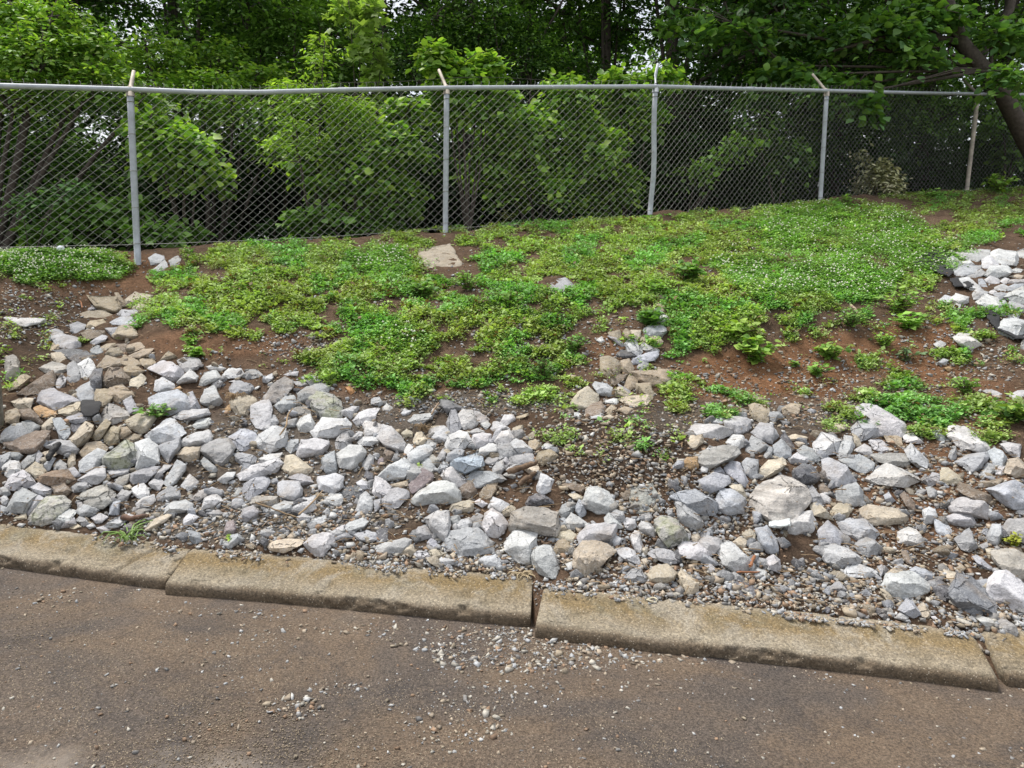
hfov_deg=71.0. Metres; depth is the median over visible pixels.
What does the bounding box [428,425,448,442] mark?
rock
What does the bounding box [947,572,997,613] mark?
rock
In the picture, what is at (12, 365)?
rock
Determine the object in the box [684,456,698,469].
rock
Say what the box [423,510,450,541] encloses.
rock
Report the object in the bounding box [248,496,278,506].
rock
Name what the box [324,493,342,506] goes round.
rock
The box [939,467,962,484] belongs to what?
rock
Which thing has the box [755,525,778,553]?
rock
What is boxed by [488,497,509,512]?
rock
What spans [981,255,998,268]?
rock
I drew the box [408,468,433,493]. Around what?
rock
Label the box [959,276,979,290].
rock
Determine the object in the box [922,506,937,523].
rock
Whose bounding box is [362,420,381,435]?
rock
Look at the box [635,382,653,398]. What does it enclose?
rock
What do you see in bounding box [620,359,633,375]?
rock
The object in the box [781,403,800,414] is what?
rock
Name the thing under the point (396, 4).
sky
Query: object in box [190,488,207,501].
rock
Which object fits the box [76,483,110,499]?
rock
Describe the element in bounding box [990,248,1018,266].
rock
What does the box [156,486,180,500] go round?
rock
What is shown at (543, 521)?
rock
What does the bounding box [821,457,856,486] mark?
rock
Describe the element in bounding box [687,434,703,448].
rock
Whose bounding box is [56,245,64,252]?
ball
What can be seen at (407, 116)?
shrub
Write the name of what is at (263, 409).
rock
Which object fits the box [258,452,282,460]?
rock
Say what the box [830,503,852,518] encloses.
rock
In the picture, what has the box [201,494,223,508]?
rock
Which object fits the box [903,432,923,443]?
rock
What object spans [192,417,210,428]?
rock
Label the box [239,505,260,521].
rock
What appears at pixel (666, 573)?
rock
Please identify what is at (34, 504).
rock
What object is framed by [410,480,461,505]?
rock
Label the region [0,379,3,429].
rock
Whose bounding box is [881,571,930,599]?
rock
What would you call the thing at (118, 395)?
rock
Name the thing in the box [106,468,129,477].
rock
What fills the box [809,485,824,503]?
rock
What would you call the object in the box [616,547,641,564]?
rock
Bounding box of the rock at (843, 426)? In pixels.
[824,423,847,432]
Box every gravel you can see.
[0,230,1023,653]
[0,567,1023,767]
[92,533,968,638]
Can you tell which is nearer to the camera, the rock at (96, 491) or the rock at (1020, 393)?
the rock at (96, 491)
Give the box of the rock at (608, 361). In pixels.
[599,355,621,377]
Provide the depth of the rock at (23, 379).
5.30 m
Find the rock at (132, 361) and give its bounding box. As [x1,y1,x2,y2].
[120,354,141,366]
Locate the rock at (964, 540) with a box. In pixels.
[953,526,977,552]
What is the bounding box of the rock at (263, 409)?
[250,399,272,429]
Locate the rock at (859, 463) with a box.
[838,453,874,473]
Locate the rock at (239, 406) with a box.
[229,395,257,415]
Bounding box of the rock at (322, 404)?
[308,391,342,418]
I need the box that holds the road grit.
[0,570,971,767]
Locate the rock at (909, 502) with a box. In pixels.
[900,491,915,511]
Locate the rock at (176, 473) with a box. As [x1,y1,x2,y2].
[163,460,186,486]
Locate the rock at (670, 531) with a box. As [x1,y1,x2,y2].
[654,515,689,547]
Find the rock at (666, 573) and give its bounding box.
[646,563,677,583]
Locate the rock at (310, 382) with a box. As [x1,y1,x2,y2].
[301,375,322,385]
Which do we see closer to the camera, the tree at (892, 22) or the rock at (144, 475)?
the rock at (144, 475)
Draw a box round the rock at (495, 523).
[481,508,508,537]
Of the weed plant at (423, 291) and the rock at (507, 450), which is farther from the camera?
the weed plant at (423, 291)
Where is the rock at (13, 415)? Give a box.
[5,407,20,423]
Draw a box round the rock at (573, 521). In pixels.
[565,512,586,529]
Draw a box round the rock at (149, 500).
[135,494,155,508]
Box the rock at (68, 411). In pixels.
[58,401,80,415]
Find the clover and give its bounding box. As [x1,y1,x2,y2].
[0,198,980,352]
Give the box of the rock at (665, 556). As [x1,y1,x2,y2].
[647,548,683,563]
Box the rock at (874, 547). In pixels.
[855,537,882,557]
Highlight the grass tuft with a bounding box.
[99,519,153,544]
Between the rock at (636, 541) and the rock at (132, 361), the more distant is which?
the rock at (132, 361)
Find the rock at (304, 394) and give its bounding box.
[297,383,330,402]
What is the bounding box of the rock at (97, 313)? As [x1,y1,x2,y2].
[79,310,112,317]
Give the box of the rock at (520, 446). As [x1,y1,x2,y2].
[510,438,532,453]
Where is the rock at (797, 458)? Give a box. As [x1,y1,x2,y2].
[789,452,809,464]
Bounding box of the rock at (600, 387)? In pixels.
[592,381,613,396]
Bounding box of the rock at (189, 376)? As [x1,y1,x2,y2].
[176,369,198,384]
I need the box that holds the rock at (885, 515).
[859,504,908,525]
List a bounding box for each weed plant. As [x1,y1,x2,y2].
[77,336,90,343]
[180,334,202,344]
[187,346,204,357]
[408,278,439,297]
[446,270,482,289]
[492,291,523,309]
[497,209,517,222]
[527,357,557,377]
[561,333,590,351]
[636,307,665,325]
[645,279,667,293]
[665,257,710,281]
[703,316,729,330]
[714,318,764,341]
[734,334,780,364]
[788,360,800,366]
[807,361,834,376]
[812,342,851,360]
[827,307,869,327]
[837,193,858,204]
[870,332,897,345]
[874,284,925,312]
[891,311,928,329]
[891,345,926,360]
[919,187,941,198]
[946,376,981,393]
[981,170,1020,192]
[993,403,1023,422]
[1002,531,1021,546]
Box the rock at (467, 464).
[449,452,484,474]
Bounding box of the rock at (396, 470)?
[378,457,410,480]
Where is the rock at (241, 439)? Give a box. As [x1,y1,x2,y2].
[227,428,256,451]
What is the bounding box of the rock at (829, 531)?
[817,520,842,544]
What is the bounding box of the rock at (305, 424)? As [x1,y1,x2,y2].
[296,414,315,432]
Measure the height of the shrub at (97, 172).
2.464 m
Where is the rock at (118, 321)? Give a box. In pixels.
[110,316,137,325]
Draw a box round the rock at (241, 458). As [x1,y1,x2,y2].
[233,452,256,465]
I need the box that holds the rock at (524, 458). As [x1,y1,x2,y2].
[509,453,534,464]
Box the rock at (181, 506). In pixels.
[163,499,193,513]
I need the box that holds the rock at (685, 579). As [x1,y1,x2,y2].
[678,569,699,593]
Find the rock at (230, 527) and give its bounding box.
[223,519,236,535]
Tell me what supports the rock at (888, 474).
on the hillside
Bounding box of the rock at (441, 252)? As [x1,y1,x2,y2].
[417,243,462,269]
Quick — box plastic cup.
[769,518,790,527]
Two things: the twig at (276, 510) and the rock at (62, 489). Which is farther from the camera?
the rock at (62, 489)
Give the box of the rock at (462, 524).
[457,517,472,528]
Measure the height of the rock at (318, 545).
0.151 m
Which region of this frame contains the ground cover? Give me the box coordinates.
[0,186,1023,461]
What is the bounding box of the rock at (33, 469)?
[25,462,46,479]
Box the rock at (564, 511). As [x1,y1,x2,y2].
[558,503,574,517]
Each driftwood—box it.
[507,460,537,473]
[518,471,536,485]
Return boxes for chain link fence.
[0,63,1023,264]
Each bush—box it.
[0,155,159,250]
[2,137,216,251]
[17,170,217,253]
[23,144,160,243]
[28,157,160,246]
[80,168,302,249]
[119,138,376,247]
[159,184,349,240]
[167,122,425,240]
[235,129,488,241]
[236,100,442,239]
[261,138,527,235]
[388,123,531,232]
[409,147,540,231]
[414,143,687,222]
[433,130,604,230]
[488,129,753,226]
[552,113,770,220]
[630,96,794,210]
[658,151,785,211]
[705,124,887,210]
[745,147,964,204]
[780,130,923,205]
[843,139,914,196]
[892,104,1023,191]
[894,131,993,190]
[903,153,965,191]
[936,141,1023,189]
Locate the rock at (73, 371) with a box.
[67,360,80,382]
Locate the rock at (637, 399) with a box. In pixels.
[618,394,651,406]
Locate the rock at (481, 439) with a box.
[472,432,491,448]
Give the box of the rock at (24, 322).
[4,317,45,327]
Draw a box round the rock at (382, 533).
[376,524,387,542]
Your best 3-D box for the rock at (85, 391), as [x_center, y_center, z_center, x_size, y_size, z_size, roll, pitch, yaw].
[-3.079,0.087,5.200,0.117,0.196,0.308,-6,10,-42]
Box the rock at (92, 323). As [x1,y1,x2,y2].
[85,319,105,328]
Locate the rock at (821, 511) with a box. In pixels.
[810,502,833,520]
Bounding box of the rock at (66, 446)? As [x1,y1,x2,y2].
[44,439,79,455]
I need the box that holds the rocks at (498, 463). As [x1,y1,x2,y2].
[0,249,1023,636]
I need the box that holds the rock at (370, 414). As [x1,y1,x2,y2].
[352,408,379,424]
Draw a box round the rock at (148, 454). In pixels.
[134,438,160,469]
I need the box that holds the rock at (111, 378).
[102,367,130,386]
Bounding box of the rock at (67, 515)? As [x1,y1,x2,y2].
[55,508,76,522]
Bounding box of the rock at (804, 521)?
[788,510,817,535]
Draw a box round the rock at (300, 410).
[287,406,310,415]
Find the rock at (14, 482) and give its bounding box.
[4,469,35,490]
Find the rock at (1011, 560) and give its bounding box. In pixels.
[990,548,1023,581]
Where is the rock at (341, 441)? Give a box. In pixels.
[335,431,351,449]
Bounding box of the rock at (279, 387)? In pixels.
[263,376,293,403]
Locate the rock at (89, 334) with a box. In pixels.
[81,329,105,339]
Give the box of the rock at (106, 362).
[96,355,122,370]
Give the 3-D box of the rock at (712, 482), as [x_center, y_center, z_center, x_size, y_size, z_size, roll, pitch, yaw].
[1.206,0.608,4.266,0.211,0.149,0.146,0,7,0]
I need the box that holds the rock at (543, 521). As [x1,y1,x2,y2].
[507,506,560,536]
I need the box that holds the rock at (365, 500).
[355,491,372,512]
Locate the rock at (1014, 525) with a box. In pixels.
[1003,518,1023,543]
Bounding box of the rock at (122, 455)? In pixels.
[102,439,136,469]
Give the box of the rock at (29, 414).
[18,408,42,424]
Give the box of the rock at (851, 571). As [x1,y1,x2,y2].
[843,564,878,577]
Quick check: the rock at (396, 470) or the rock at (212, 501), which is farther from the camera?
the rock at (396, 470)
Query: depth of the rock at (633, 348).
5.86 m
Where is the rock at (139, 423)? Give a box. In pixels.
[124,411,156,433]
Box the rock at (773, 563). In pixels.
[766,554,780,572]
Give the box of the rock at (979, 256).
[964,249,990,261]
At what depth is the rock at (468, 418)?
4.91 m
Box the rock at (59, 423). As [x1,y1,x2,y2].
[52,417,70,439]
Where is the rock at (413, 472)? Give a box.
[405,463,433,482]
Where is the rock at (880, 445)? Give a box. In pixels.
[868,439,888,452]
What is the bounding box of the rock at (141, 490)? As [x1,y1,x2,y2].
[131,483,149,498]
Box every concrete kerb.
[0,524,190,588]
[165,549,532,626]
[535,587,998,691]
[981,630,1023,687]
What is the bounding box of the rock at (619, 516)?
[610,509,624,522]
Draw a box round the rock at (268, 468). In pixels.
[236,457,283,480]
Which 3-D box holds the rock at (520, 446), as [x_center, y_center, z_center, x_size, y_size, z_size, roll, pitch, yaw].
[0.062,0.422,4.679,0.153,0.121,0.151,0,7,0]
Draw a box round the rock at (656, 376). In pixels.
[631,369,672,385]
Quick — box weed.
[132,403,173,419]
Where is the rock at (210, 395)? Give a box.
[200,385,222,406]
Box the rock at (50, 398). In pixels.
[36,388,80,410]
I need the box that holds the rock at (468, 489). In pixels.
[459,481,476,498]
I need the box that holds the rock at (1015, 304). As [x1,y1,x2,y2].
[1007,301,1023,312]
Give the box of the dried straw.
[507,566,535,581]
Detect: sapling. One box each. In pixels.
[252,26,387,238]
[666,130,769,211]
[727,103,819,206]
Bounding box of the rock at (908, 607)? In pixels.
[898,598,921,618]
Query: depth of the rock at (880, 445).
4.83 m
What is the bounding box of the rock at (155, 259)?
[148,253,164,264]
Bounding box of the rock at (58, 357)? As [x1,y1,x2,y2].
[51,352,66,362]
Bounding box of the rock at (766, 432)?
[750,422,778,444]
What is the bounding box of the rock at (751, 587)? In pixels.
[724,580,757,597]
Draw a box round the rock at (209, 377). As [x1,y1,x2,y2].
[199,370,220,385]
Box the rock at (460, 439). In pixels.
[444,430,472,449]
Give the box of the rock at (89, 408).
[80,399,101,416]
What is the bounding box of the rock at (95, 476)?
[77,465,106,484]
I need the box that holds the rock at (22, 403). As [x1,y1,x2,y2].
[10,398,33,408]
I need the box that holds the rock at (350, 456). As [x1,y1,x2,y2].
[336,444,366,469]
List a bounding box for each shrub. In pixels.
[0,121,130,246]
[0,167,93,248]
[8,192,216,250]
[113,102,239,246]
[275,191,425,238]
[277,96,452,236]
[405,36,527,230]
[449,68,634,221]
[572,58,691,220]
[971,101,1023,186]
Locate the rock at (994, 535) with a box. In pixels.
[986,524,1002,545]
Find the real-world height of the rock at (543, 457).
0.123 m
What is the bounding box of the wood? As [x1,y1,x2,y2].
[4,0,1023,235]
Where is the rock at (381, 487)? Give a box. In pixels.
[372,476,391,497]
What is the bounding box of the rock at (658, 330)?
[643,325,667,336]
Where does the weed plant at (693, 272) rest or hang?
on the hillside
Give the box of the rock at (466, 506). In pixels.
[449,500,473,512]
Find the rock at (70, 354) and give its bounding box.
[52,348,96,362]
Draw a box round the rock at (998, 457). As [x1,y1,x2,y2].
[987,447,1006,467]
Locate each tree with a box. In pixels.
[0,0,170,247]
[0,0,190,254]
[0,0,210,242]
[9,0,338,236]
[29,12,210,247]
[98,0,433,240]
[102,24,314,244]
[172,0,426,241]
[188,0,548,236]
[220,0,368,240]
[321,0,399,235]
[366,0,574,227]
[375,0,664,225]
[422,0,686,220]
[498,0,731,217]
[515,43,649,212]
[585,0,890,211]
[621,0,933,206]
[650,0,1023,157]
[664,0,866,207]
[723,0,984,197]
[756,0,1003,192]
[820,2,1023,195]
[891,0,1023,184]
[968,0,1023,104]
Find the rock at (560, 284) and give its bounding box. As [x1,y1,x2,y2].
[550,277,574,290]
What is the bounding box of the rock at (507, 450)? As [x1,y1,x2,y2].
[496,443,517,458]
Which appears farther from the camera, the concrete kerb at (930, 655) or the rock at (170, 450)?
the rock at (170, 450)
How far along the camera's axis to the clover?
7.82 m
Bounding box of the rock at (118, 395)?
[107,387,134,403]
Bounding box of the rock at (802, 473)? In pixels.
[792,463,820,484]
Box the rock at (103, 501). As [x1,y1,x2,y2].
[82,489,116,509]
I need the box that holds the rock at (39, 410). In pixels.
[33,405,57,417]
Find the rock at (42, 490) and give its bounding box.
[29,482,52,496]
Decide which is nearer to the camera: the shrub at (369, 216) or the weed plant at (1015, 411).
the weed plant at (1015, 411)
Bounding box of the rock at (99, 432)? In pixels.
[92,419,111,440]
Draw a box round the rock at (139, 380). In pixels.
[129,374,146,387]
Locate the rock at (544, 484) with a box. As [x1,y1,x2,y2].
[536,473,554,494]
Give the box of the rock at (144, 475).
[129,466,160,483]
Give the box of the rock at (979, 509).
[948,496,988,519]
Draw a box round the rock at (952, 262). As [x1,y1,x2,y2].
[945,256,961,268]
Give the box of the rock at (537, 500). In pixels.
[525,494,553,505]
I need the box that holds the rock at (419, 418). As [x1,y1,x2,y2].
[407,413,433,423]
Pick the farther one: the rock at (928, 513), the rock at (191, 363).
the rock at (191, 363)
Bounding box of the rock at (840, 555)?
[822,543,862,566]
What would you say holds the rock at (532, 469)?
on the hillside
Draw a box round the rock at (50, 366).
[38,361,66,373]
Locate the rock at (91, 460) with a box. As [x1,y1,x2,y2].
[78,448,106,473]
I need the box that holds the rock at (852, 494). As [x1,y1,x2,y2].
[834,482,865,506]
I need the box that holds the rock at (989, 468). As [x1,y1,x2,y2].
[980,463,995,477]
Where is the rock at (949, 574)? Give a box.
[943,569,955,582]
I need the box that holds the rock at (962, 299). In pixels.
[950,293,968,304]
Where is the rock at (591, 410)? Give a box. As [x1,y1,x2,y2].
[585,401,606,415]
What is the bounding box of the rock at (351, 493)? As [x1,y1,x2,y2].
[340,485,364,500]
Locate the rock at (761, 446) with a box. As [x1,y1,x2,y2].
[745,435,768,453]
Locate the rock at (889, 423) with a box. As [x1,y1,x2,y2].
[854,403,907,437]
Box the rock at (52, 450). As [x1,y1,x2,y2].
[45,442,61,460]
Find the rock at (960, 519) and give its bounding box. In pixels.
[946,513,976,526]
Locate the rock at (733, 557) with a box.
[717,541,754,573]
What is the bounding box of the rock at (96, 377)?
[89,368,102,390]
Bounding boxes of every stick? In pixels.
[120,514,148,520]
[736,571,759,572]
[749,555,755,566]
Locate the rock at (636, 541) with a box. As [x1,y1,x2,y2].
[630,530,642,552]
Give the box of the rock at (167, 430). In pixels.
[144,418,186,443]
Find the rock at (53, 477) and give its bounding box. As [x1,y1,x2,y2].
[36,469,75,485]
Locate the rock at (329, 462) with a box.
[321,450,337,473]
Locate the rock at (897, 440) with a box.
[883,435,902,447]
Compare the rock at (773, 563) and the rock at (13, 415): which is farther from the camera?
the rock at (13, 415)
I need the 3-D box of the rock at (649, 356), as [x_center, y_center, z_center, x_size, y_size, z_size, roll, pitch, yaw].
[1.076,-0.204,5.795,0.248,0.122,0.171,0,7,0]
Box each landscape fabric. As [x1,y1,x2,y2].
[911,248,956,276]
[950,276,973,287]
[985,309,1023,338]
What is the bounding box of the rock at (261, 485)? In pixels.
[242,476,270,500]
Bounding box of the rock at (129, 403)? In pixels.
[122,395,138,414]
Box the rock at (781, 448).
[772,438,791,458]
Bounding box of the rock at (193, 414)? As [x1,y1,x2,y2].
[172,408,210,420]
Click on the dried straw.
(527, 573)
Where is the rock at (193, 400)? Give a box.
[186,391,200,408]
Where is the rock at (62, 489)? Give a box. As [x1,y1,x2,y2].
[50,483,71,495]
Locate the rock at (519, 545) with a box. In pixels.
[503,530,537,564]
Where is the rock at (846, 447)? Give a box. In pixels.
[836,435,854,457]
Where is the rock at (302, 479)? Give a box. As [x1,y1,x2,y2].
[287,473,313,485]
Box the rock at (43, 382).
[17,370,55,395]
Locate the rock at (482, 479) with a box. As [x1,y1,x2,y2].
[467,470,506,488]
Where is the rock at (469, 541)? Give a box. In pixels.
[444,527,494,556]
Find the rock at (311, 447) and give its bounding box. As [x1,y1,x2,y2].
[296,438,329,457]
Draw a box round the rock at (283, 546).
[267,538,303,553]
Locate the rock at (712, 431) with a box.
[688,423,732,438]
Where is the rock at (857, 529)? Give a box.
[837,518,879,540]
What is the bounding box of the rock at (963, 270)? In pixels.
[953,264,981,276]
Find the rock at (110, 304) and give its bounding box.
[86,295,121,312]
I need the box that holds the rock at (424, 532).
[416,525,431,540]
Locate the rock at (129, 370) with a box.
[123,365,144,377]
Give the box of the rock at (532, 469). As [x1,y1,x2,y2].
[524,465,539,473]
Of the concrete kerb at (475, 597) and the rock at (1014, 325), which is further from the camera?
the rock at (1014, 325)
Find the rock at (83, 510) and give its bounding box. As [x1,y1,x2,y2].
[76,504,99,516]
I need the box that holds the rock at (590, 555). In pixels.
[572,540,616,576]
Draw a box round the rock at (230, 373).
[222,368,243,378]
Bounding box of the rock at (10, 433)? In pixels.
[0,423,27,442]
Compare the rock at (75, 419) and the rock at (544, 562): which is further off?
the rock at (75, 419)
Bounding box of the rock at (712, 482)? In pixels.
[697,472,730,493]
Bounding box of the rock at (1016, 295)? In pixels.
[1003,286,1023,304]
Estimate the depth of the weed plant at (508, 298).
6.46 m
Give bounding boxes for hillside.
[0,186,1023,678]
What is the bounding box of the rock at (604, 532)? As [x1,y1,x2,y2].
[577,522,617,544]
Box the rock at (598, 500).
[582,486,613,514]
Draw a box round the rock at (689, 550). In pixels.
[678,541,709,560]
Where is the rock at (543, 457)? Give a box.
[535,449,557,465]
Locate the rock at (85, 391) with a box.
[76,381,94,400]
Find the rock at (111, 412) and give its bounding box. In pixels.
[101,403,129,424]
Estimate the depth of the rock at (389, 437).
4.74 m
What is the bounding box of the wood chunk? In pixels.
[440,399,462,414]
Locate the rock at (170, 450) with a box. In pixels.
[158,436,180,462]
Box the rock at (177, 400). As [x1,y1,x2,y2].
[148,389,190,415]
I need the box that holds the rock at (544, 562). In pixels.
[530,544,559,578]
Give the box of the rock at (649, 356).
[631,350,658,364]
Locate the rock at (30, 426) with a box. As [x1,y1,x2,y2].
[21,420,40,432]
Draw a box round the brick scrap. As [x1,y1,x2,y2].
[345,386,355,394]
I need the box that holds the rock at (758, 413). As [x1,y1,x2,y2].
[748,403,769,422]
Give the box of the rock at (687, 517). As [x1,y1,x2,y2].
[674,501,704,530]
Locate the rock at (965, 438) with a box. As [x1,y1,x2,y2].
[945,425,989,451]
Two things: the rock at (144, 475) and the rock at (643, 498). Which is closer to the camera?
the rock at (643, 498)
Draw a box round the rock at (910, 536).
[897,527,924,547]
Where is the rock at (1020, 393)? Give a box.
[1009,390,1023,400]
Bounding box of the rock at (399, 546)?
[375,537,411,553]
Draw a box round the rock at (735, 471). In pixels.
[724,461,748,487]
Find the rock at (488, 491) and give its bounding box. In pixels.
[479,482,497,498]
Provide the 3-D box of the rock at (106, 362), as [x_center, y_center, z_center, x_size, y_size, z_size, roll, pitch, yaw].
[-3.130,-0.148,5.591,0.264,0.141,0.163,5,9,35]
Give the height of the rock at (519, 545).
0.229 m
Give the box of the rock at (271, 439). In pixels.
[255,425,287,452]
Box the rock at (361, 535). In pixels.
[354,530,376,541]
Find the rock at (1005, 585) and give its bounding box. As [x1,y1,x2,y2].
[986,569,1023,612]
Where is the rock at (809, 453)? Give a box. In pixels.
[797,445,820,462]
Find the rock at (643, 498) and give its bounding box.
[628,483,660,513]
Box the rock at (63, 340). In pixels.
[50,333,80,348]
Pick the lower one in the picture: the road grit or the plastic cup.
the road grit
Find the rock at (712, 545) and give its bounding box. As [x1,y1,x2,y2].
[698,535,722,556]
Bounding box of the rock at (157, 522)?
[143,514,171,531]
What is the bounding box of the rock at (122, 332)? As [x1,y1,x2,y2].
[111,323,137,339]
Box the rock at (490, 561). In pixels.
[479,554,501,566]
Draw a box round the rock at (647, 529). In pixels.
[638,521,655,537]
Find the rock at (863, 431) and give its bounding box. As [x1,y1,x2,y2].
[850,420,879,440]
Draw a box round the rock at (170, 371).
[147,360,184,382]
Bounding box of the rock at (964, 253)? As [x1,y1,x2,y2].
[954,249,973,258]
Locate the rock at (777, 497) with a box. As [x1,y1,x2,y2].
[748,474,811,528]
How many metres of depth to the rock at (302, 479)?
4.42 m
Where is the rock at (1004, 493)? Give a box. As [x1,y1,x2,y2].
[986,480,1023,509]
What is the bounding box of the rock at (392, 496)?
[381,487,409,509]
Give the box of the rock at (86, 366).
[77,357,95,378]
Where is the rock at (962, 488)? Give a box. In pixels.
[955,481,995,505]
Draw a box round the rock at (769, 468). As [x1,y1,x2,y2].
[758,457,786,479]
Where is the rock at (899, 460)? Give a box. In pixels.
[870,453,910,467]
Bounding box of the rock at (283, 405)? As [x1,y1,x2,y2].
[273,395,296,413]
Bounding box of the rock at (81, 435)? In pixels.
[68,421,93,447]
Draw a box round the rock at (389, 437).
[376,424,405,451]
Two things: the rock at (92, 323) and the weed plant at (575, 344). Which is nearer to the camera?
the weed plant at (575, 344)
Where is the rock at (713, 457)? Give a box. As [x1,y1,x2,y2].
[695,445,740,469]
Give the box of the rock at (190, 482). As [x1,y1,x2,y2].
[180,474,198,490]
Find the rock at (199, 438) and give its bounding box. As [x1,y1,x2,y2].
[181,429,213,446]
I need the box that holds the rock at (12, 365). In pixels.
[4,354,20,380]
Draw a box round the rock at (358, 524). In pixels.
[345,517,368,531]
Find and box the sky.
[8,0,1023,248]
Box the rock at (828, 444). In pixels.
[812,432,841,454]
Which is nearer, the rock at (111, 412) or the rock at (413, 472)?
the rock at (413, 472)
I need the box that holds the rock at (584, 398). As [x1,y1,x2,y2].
[570,386,599,409]
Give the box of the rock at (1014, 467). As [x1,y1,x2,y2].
[1004,457,1023,478]
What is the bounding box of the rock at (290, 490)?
[277,480,302,500]
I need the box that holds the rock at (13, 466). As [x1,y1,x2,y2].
[1,460,20,477]
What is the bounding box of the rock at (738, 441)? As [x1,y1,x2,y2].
[725,434,744,448]
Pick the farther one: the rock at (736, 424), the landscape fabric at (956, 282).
the landscape fabric at (956, 282)
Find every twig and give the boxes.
[255,502,298,517]
[279,408,292,434]
[298,490,322,514]
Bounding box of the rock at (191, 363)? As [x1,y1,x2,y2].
[177,357,201,372]
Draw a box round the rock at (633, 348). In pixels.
[624,339,642,355]
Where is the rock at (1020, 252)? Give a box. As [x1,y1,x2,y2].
[1016,248,1023,257]
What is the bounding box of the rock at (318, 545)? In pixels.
[303,532,335,556]
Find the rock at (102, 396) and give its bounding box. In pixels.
[93,388,112,407]
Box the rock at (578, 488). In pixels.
[561,483,585,492]
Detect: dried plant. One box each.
[224,392,247,400]
[414,422,432,432]
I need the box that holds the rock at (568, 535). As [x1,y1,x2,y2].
[552,530,576,541]
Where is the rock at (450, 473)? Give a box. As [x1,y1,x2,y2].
[441,466,466,487]
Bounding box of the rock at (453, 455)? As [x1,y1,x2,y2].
[446,448,464,462]
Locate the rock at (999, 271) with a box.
[984,265,1013,277]
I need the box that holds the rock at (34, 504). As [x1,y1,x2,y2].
[27,494,43,515]
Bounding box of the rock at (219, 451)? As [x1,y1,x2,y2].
[200,438,235,465]
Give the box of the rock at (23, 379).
[7,373,30,390]
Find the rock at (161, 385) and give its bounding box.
[153,377,174,392]
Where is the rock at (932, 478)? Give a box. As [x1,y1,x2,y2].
[922,472,939,485]
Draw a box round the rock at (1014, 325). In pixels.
[996,316,1023,339]
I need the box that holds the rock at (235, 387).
[229,381,254,394]
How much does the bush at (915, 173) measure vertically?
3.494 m
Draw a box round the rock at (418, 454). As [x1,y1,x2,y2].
[407,444,432,463]
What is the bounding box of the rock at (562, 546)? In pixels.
[553,539,570,553]
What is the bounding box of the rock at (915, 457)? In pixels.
[904,443,928,468]
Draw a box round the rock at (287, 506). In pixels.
[269,501,293,514]
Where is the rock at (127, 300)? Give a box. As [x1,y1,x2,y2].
[124,291,152,306]
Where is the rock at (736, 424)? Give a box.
[723,416,751,434]
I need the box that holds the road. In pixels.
[0,567,1023,767]
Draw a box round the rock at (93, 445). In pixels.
[78,441,108,457]
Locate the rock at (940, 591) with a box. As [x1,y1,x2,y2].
[932,578,948,601]
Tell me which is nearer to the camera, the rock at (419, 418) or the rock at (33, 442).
the rock at (33, 442)
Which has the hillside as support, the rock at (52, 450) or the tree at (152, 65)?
the tree at (152, 65)
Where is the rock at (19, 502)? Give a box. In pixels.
[7,487,37,513]
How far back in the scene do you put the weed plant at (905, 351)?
6.10 m
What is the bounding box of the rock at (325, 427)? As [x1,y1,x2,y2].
[309,417,350,438]
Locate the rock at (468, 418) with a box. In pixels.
[458,409,478,429]
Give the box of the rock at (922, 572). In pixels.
[908,566,932,579]
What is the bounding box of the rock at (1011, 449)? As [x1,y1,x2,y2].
[1000,442,1021,457]
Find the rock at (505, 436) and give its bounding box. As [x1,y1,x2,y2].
[493,429,514,442]
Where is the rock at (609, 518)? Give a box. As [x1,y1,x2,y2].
[604,513,621,528]
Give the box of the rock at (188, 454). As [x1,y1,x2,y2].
[176,446,200,461]
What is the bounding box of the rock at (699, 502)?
[669,488,717,515]
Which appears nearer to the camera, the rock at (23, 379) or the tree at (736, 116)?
the rock at (23, 379)
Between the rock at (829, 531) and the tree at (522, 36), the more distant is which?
the tree at (522, 36)
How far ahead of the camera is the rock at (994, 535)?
3.97 m
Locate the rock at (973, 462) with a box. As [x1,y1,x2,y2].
[954,451,989,472]
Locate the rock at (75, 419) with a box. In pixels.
[65,413,90,423]
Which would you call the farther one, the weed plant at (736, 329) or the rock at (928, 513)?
the weed plant at (736, 329)
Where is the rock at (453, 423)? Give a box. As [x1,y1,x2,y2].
[446,409,461,432]
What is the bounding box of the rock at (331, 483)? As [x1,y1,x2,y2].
[316,473,343,493]
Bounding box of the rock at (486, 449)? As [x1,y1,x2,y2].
[478,443,497,456]
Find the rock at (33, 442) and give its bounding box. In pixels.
[3,430,50,453]
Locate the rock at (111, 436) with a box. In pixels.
[103,425,120,445]
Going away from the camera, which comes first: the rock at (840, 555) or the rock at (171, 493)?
the rock at (840, 555)
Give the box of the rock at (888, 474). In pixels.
[864,462,921,487]
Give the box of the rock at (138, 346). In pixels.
[126,342,144,353]
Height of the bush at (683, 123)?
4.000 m
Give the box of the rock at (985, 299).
[975,293,1001,308]
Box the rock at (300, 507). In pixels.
[291,495,316,514]
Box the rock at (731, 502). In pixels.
[715,488,745,515]
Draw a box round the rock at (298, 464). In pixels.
[281,454,312,475]
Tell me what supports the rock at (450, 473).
on the hillside
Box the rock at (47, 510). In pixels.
[28,495,71,526]
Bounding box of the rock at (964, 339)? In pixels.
[953,333,981,350]
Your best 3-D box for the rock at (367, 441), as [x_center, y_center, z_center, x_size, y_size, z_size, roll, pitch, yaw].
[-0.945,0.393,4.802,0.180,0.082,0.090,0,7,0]
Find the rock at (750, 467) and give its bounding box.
[741,457,758,479]
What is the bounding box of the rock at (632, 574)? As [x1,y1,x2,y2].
[624,567,646,582]
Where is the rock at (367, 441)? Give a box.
[357,436,379,445]

